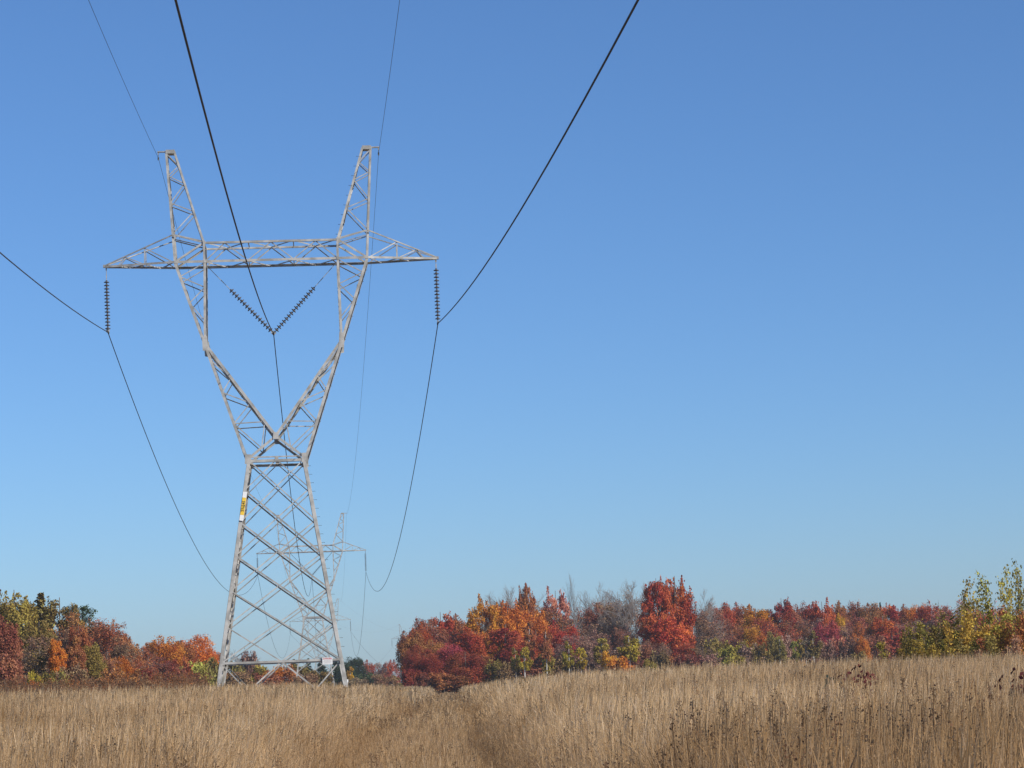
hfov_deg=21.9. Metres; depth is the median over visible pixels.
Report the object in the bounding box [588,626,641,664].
thinning tree
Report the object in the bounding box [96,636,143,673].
thinning tree
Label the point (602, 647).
birch tree
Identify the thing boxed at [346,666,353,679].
birch tree
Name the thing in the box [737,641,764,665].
twiggy shrub
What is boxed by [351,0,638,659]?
power cable
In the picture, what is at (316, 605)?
transmission tower
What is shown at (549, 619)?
thinning tree
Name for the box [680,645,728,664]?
thinning tree
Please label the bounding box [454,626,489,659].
maple tree
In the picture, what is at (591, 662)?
twiggy shrub
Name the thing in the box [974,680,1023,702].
red leaved weed
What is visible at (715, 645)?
shrub
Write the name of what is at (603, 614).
thinning tree
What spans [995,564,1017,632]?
poplar sapling
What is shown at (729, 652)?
shrub
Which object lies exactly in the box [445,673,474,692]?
twiggy shrub
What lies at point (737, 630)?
thinning tree
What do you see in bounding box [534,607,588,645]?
thinning tree
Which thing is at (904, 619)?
maple tree
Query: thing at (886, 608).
maple tree
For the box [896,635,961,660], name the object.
poplar shrub
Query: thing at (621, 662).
shrub
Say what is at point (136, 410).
power cable
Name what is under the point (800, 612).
maple tree
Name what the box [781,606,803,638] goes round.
maple tree
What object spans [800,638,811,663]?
birch tree
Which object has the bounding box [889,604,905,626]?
maple tree
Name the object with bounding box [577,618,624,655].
thinning tree
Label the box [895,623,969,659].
poplar shrub
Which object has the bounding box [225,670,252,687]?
twiggy shrub
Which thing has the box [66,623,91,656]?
maple tree
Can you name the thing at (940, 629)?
poplar sapling
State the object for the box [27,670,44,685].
shrub
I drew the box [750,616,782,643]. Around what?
thinning tree
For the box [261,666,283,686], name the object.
shrub
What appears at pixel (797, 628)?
thinning tree
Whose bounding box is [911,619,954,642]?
thinning tree
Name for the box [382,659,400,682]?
broadleaf tree
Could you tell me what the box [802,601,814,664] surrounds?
maple tree
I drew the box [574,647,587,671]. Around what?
birch tree
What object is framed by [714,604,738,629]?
maple tree
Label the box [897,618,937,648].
thinning tree
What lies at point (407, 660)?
maple tree
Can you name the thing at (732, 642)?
thinning tree
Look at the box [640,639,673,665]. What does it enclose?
thinning tree
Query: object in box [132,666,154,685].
twiggy shrub
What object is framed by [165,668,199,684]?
twiggy shrub
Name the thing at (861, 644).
maple tree
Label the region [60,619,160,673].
thinning tree
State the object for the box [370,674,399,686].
twiggy shrub
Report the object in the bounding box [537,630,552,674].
birch tree
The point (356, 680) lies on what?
twiggy shrub
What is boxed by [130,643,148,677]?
maple tree
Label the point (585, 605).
bare tree
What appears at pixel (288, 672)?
shrub
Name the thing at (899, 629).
thinning tree
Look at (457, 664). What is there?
maple tree
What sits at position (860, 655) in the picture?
twiggy shrub
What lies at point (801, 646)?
birch tree
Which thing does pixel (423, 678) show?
twiggy shrub
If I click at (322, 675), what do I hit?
shrub
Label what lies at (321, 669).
spruce tree
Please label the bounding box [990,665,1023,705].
red leaved weed
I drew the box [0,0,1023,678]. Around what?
sky
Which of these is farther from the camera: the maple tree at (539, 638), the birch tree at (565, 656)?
the maple tree at (539, 638)
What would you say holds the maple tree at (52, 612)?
on the ground
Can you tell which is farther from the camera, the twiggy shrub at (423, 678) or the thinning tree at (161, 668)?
the twiggy shrub at (423, 678)
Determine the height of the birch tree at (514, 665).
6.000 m
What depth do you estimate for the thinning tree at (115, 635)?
257.79 m
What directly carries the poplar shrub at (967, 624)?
on the ground
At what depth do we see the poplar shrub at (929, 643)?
96.11 m
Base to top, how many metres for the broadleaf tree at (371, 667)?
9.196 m
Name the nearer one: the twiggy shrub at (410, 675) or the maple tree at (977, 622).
the twiggy shrub at (410, 675)
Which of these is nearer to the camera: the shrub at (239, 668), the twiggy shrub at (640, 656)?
the twiggy shrub at (640, 656)
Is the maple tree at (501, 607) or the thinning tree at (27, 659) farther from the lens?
the maple tree at (501, 607)
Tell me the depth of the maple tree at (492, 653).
369.94 m
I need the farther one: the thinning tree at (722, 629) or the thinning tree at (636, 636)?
the thinning tree at (722, 629)
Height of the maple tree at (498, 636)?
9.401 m
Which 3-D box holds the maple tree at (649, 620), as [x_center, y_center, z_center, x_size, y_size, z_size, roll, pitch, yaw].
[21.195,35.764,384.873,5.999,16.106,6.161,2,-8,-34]
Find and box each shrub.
[0,650,27,688]
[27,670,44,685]
[36,668,70,686]
[54,662,93,685]
[102,665,142,687]
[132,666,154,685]
[158,657,192,683]
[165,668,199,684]
[179,660,214,689]
[202,657,218,684]
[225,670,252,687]
[226,661,245,683]
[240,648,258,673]
[243,671,281,686]
[250,665,268,681]
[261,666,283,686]
[280,664,302,684]
[287,663,308,678]
[289,672,319,685]
[303,670,333,684]
[348,677,373,686]
[352,672,374,684]
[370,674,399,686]
[384,676,401,685]
[401,669,428,687]
[406,671,434,689]
[427,672,454,693]
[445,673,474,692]
[465,667,496,684]
[483,659,503,682]
[495,661,522,680]
[519,656,547,678]
[538,654,571,675]
[554,653,580,676]
[571,656,592,674]
[582,652,601,672]
[600,651,618,671]
[607,656,635,672]
[615,644,643,669]
[630,644,651,670]
[639,658,657,670]
[649,648,671,669]
[669,654,675,664]
[672,653,702,669]
[697,652,723,667]
[702,636,728,653]
[705,637,723,665]
[714,645,746,667]
[735,640,749,654]
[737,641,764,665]
[750,641,773,665]
[765,629,790,665]
[780,633,807,664]
[810,638,836,663]
[824,635,845,661]
[834,634,858,664]
[847,650,867,663]
[867,635,893,662]
[874,619,932,663]
[880,642,900,661]
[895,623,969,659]
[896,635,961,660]
[915,628,982,658]
[939,608,1007,658]
[953,632,1011,660]
[955,609,1023,654]
[973,617,1023,654]
[974,634,1022,659]
[979,605,1023,656]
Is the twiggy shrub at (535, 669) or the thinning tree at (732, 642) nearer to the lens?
the twiggy shrub at (535, 669)
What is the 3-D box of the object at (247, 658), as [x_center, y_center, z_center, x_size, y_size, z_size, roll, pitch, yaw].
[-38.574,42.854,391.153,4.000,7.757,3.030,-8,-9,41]
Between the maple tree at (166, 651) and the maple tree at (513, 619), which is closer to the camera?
the maple tree at (166, 651)
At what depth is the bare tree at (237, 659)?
396.26 m
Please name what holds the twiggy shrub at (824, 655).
on the ground
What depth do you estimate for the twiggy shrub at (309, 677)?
331.17 m
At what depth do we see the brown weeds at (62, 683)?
35.80 m
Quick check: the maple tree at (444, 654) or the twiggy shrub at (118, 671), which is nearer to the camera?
the twiggy shrub at (118, 671)
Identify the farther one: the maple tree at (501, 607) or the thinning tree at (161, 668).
the maple tree at (501, 607)
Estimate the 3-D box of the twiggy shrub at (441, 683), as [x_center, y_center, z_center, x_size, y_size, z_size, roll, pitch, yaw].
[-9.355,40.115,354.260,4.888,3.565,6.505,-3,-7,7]
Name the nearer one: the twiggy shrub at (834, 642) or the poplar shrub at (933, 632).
the poplar shrub at (933, 632)
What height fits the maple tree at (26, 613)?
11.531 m
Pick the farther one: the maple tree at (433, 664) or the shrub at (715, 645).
the shrub at (715, 645)
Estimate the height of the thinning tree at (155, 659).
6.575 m
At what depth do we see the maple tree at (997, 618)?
444.74 m
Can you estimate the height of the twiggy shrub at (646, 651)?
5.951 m
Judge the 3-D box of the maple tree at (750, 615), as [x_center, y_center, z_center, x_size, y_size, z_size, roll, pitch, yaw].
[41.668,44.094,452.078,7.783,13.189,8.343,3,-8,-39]
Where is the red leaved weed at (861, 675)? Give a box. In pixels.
[836,662,877,705]
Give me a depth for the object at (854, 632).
427.83 m
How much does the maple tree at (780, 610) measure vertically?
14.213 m
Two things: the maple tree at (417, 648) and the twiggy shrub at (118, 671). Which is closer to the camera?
the twiggy shrub at (118, 671)
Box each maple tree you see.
[0,589,42,675]
[0,614,24,681]
[19,620,57,680]
[43,596,87,637]
[47,639,67,679]
[65,633,88,679]
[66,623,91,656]
[76,642,108,680]
[87,618,110,646]
[106,656,136,680]
[117,630,142,667]
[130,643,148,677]
[142,634,188,666]
[169,640,198,667]
[180,634,218,679]
[202,648,227,685]
[333,665,356,684]
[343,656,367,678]
[394,629,427,681]
[398,648,419,686]
[399,622,435,659]
[400,643,433,668]
[406,616,451,644]
[407,652,445,691]
[425,638,447,691]
[433,611,459,647]
[435,643,467,673]
[442,651,485,691]
[449,613,474,636]
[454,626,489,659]
[464,593,500,644]
[470,654,495,679]
[483,640,502,657]
[485,624,523,664]
[489,600,510,635]
[495,598,526,650]
[498,634,536,664]
[511,603,550,655]
[516,582,539,629]
[524,633,554,675]
[542,586,571,635]
[547,620,579,666]
[636,575,676,650]
[643,619,691,658]
[654,575,696,644]
[671,641,699,661]
[693,602,731,645]
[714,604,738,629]
[721,601,740,618]
[731,604,754,635]
[739,604,776,632]
[742,626,760,646]
[755,631,767,650]
[770,596,795,630]
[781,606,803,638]
[793,601,811,661]
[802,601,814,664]
[807,597,840,637]
[809,621,845,661]
[829,600,848,626]
[832,612,845,639]
[845,614,868,638]
[846,600,864,626]
[853,602,886,626]
[854,636,872,661]
[864,622,883,644]
[867,616,898,650]
[880,603,893,619]
[880,627,904,647]
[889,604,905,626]
[897,603,912,639]
[906,604,926,629]
[912,600,938,624]
[973,613,984,635]
[974,607,996,629]
[994,607,1015,625]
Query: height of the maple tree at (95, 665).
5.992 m
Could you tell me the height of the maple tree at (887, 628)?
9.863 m
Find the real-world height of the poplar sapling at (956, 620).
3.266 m
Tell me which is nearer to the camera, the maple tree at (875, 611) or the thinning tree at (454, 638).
the thinning tree at (454, 638)
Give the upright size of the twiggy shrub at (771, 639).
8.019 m
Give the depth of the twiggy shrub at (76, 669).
208.86 m
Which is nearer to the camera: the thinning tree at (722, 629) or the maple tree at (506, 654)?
the maple tree at (506, 654)
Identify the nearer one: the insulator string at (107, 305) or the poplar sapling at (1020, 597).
the poplar sapling at (1020, 597)
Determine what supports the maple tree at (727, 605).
on the ground
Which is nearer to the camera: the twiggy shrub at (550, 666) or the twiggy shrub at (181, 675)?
the twiggy shrub at (181, 675)
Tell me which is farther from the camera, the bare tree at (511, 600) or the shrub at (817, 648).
the bare tree at (511, 600)
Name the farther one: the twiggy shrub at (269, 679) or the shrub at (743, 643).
the shrub at (743, 643)
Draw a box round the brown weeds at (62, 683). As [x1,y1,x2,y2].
[0,653,1023,767]
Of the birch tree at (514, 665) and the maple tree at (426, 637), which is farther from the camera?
the maple tree at (426, 637)
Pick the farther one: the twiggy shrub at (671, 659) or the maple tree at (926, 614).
the maple tree at (926, 614)
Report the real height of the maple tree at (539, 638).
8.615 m
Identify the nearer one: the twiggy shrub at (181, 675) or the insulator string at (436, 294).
the insulator string at (436, 294)
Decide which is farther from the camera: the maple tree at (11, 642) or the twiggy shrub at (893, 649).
the twiggy shrub at (893, 649)
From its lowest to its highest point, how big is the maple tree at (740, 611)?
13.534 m
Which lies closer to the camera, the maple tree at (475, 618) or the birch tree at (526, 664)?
the birch tree at (526, 664)
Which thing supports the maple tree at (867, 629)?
on the ground
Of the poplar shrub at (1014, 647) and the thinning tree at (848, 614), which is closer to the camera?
the poplar shrub at (1014, 647)
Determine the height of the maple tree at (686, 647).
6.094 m
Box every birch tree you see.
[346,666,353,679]
[510,647,520,678]
[515,646,533,677]
[524,621,535,674]
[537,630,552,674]
[561,641,574,674]
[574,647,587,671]
[592,638,609,664]
[617,635,640,665]
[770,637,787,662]
[789,640,801,661]
[796,639,804,661]
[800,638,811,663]
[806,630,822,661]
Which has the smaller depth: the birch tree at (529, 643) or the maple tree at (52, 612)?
the maple tree at (52, 612)
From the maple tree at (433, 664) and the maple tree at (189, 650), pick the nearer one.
the maple tree at (189, 650)
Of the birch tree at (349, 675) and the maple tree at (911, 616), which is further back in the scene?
the birch tree at (349, 675)
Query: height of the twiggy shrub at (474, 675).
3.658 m
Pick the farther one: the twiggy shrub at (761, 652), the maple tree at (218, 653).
the twiggy shrub at (761, 652)
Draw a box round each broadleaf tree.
[357,660,376,673]
[368,662,384,674]
[378,663,393,676]
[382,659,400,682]
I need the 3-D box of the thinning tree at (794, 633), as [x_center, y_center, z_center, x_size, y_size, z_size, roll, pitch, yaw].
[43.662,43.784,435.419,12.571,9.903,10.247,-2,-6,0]
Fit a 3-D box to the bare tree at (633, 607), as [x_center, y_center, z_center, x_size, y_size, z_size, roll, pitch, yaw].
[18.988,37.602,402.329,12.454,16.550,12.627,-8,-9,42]
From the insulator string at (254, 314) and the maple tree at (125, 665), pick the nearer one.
the insulator string at (254, 314)
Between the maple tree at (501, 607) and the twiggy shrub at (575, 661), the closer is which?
the twiggy shrub at (575, 661)
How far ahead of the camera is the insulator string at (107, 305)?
117.98 m
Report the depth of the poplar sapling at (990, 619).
100.08 m
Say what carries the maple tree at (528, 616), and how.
on the ground
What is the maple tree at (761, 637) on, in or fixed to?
on the ground
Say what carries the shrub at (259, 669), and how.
on the ground
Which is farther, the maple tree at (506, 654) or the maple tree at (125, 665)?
the maple tree at (506, 654)
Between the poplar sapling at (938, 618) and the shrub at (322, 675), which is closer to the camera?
the poplar sapling at (938, 618)
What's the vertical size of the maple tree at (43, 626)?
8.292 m
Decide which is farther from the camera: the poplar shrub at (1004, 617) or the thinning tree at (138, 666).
the thinning tree at (138, 666)
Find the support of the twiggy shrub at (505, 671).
on the ground
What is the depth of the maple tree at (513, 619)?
383.19 m
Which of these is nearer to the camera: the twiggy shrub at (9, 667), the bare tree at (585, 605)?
the twiggy shrub at (9, 667)
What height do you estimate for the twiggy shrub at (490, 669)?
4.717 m
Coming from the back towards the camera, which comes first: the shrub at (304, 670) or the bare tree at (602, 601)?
the bare tree at (602, 601)
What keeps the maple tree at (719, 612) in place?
on the ground
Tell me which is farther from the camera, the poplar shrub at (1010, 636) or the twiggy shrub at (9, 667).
the twiggy shrub at (9, 667)
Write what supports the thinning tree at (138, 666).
on the ground
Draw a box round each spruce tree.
[27,592,55,656]
[316,658,327,672]
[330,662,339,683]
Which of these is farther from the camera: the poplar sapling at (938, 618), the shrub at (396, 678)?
the shrub at (396, 678)
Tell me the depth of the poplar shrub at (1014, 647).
92.84 m
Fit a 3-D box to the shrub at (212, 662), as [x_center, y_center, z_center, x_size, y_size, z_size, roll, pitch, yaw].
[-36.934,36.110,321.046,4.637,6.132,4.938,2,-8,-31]
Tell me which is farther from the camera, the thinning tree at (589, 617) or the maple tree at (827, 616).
the maple tree at (827, 616)
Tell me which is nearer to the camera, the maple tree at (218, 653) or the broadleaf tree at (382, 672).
the maple tree at (218, 653)
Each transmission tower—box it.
[103,145,438,688]
[256,513,365,684]
[289,599,350,670]
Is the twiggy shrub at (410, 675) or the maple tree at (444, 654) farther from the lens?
the maple tree at (444, 654)
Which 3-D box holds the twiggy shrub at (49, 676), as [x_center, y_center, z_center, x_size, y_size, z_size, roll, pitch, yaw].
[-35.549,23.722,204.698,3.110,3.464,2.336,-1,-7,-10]
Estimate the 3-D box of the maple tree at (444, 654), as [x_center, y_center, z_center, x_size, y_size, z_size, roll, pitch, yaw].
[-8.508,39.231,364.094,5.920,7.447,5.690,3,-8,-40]
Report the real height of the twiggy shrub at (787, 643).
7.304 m
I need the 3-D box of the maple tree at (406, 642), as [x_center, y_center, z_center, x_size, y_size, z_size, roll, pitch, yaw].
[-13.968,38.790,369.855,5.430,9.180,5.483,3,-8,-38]
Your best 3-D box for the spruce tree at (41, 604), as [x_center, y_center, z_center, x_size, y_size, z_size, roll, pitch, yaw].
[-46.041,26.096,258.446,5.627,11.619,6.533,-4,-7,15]
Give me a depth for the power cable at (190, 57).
58.11 m
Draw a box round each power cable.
[0,252,386,666]
[174,0,343,658]
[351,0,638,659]
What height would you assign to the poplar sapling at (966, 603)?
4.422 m
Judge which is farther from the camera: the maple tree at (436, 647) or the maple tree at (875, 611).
the maple tree at (875, 611)
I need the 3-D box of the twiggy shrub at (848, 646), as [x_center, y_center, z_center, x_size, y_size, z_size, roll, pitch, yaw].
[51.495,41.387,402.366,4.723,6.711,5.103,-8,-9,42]
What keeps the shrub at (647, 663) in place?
on the ground
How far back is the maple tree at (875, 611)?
461.06 m
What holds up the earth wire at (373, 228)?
hanging from the suspension clamp
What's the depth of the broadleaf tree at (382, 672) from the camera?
694.98 m
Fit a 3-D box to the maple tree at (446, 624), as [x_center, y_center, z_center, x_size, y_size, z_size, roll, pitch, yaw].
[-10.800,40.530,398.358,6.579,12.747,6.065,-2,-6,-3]
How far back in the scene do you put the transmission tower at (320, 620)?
645.07 m
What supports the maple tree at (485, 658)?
on the ground
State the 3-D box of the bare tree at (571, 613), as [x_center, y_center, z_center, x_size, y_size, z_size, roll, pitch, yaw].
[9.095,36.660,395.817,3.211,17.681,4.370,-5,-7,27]
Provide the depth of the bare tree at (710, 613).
411.78 m
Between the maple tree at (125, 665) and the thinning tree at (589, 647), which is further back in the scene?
the thinning tree at (589, 647)
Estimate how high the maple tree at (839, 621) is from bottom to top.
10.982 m
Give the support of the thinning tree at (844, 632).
on the ground
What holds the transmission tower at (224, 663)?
on the ground
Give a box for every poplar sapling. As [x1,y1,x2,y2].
[931,612,950,644]
[935,603,944,637]
[940,608,963,647]
[958,576,984,644]
[975,570,997,631]
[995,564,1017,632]
[1011,558,1023,631]
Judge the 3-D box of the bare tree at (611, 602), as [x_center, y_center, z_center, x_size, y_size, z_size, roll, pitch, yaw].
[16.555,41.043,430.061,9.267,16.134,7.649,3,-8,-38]
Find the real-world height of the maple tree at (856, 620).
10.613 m
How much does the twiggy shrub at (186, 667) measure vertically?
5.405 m
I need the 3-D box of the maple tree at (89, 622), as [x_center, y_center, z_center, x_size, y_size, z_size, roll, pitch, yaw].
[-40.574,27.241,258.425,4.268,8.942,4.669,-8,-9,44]
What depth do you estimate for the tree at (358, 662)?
520.02 m
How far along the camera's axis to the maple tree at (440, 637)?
389.13 m
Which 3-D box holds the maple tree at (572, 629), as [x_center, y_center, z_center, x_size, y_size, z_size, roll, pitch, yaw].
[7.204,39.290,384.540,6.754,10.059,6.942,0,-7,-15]
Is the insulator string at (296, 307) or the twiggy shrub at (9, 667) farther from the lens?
the twiggy shrub at (9, 667)
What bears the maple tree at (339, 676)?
on the ground
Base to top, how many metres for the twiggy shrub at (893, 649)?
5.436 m
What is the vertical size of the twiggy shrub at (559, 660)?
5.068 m
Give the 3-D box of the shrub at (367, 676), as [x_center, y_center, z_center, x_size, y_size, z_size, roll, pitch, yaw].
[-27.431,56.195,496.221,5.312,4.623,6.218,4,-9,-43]
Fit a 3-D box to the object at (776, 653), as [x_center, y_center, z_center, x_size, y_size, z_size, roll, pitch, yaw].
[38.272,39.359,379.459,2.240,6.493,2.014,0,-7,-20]
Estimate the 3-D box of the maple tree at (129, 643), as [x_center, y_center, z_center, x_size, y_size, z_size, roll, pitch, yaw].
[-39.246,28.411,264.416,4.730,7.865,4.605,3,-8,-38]
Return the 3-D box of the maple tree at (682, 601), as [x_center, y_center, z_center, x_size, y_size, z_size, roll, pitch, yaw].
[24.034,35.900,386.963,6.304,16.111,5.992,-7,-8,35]
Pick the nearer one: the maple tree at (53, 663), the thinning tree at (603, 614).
the maple tree at (53, 663)
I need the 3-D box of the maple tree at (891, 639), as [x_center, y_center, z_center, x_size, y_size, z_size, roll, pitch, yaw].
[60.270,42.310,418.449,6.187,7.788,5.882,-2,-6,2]
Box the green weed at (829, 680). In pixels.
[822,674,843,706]
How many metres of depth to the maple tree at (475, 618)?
376.47 m
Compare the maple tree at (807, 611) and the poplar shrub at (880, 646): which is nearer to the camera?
the poplar shrub at (880, 646)
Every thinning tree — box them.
[14,626,92,678]
[40,611,92,666]
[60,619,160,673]
[88,617,134,666]
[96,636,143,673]
[101,654,121,680]
[129,660,166,677]
[140,647,164,673]
[141,647,160,663]
[146,656,182,679]
[444,629,461,647]
[532,601,585,653]
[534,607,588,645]
[553,630,617,663]
[573,602,614,643]
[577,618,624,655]
[580,601,622,656]
[585,592,640,656]
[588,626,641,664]
[614,613,642,657]
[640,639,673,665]
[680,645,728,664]
[689,610,725,650]
[693,623,738,650]
[718,619,763,644]
[720,633,742,646]
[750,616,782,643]
[760,622,807,648]
[766,619,815,656]
[793,618,827,659]
[834,601,873,624]
[837,623,869,642]
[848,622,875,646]
[883,619,931,642]
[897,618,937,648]
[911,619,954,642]
[930,599,979,640]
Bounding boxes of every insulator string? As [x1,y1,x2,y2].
[104,268,110,332]
[207,266,274,334]
[273,263,335,334]
[433,259,439,323]
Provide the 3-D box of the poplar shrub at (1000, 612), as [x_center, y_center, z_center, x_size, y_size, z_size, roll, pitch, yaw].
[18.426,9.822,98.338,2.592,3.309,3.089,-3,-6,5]
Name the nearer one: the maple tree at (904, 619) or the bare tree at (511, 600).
the bare tree at (511, 600)
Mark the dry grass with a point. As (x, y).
(288, 733)
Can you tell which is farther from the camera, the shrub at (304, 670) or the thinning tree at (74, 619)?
the shrub at (304, 670)
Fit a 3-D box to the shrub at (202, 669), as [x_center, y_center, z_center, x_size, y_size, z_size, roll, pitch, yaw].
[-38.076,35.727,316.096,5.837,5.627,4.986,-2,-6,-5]
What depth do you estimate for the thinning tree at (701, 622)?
400.66 m
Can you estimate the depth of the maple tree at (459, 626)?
402.55 m
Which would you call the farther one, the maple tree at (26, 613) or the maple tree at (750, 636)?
the maple tree at (750, 636)
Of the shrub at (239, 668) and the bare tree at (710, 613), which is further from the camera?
the bare tree at (710, 613)
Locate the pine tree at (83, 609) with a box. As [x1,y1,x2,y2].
[73,604,97,628]
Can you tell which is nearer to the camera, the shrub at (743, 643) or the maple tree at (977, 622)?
the shrub at (743, 643)
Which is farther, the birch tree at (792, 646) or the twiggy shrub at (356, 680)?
the twiggy shrub at (356, 680)
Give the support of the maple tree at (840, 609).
on the ground
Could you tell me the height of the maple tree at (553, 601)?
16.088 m
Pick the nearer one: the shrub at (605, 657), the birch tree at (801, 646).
the shrub at (605, 657)
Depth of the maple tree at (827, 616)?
454.18 m
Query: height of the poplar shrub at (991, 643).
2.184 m
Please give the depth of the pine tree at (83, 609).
264.47 m
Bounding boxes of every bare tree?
[229,651,259,666]
[483,584,545,609]
[483,591,512,628]
[562,595,601,627]
[563,575,584,644]
[579,582,610,626]
[595,579,678,646]
[596,591,633,634]
[692,591,727,652]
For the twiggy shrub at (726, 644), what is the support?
on the ground
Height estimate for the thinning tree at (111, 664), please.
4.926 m
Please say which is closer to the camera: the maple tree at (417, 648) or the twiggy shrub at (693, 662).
the twiggy shrub at (693, 662)
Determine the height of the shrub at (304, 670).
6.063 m
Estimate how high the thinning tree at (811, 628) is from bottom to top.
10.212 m
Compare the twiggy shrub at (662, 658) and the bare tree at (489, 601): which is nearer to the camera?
the twiggy shrub at (662, 658)
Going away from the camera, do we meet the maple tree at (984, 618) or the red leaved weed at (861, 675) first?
the red leaved weed at (861, 675)
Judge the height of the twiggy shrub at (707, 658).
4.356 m
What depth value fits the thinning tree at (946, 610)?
433.13 m
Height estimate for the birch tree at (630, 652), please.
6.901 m
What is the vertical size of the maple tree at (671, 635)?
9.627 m
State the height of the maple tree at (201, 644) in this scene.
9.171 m
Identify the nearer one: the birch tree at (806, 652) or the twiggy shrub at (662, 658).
the twiggy shrub at (662, 658)
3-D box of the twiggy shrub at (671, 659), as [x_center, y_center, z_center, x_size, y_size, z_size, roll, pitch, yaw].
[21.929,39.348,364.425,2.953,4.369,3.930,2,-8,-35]
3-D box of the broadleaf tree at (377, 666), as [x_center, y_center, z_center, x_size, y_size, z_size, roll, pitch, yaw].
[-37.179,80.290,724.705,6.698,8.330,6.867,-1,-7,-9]
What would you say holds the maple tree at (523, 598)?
on the ground
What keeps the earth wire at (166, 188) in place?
hanging from the suspension clamp
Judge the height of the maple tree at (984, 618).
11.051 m
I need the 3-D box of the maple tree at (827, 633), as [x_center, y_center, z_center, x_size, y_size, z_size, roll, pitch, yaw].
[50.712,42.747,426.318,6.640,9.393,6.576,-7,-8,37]
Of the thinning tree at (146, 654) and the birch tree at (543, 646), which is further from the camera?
the birch tree at (543, 646)
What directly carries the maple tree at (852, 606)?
on the ground
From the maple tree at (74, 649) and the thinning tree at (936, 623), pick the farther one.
the thinning tree at (936, 623)
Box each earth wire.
[88,0,404,631]
[343,0,408,630]
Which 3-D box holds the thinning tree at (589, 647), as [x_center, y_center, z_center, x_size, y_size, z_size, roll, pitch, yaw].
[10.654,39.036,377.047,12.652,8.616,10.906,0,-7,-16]
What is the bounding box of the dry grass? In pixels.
[0,646,1023,767]
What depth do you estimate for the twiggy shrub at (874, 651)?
402.23 m

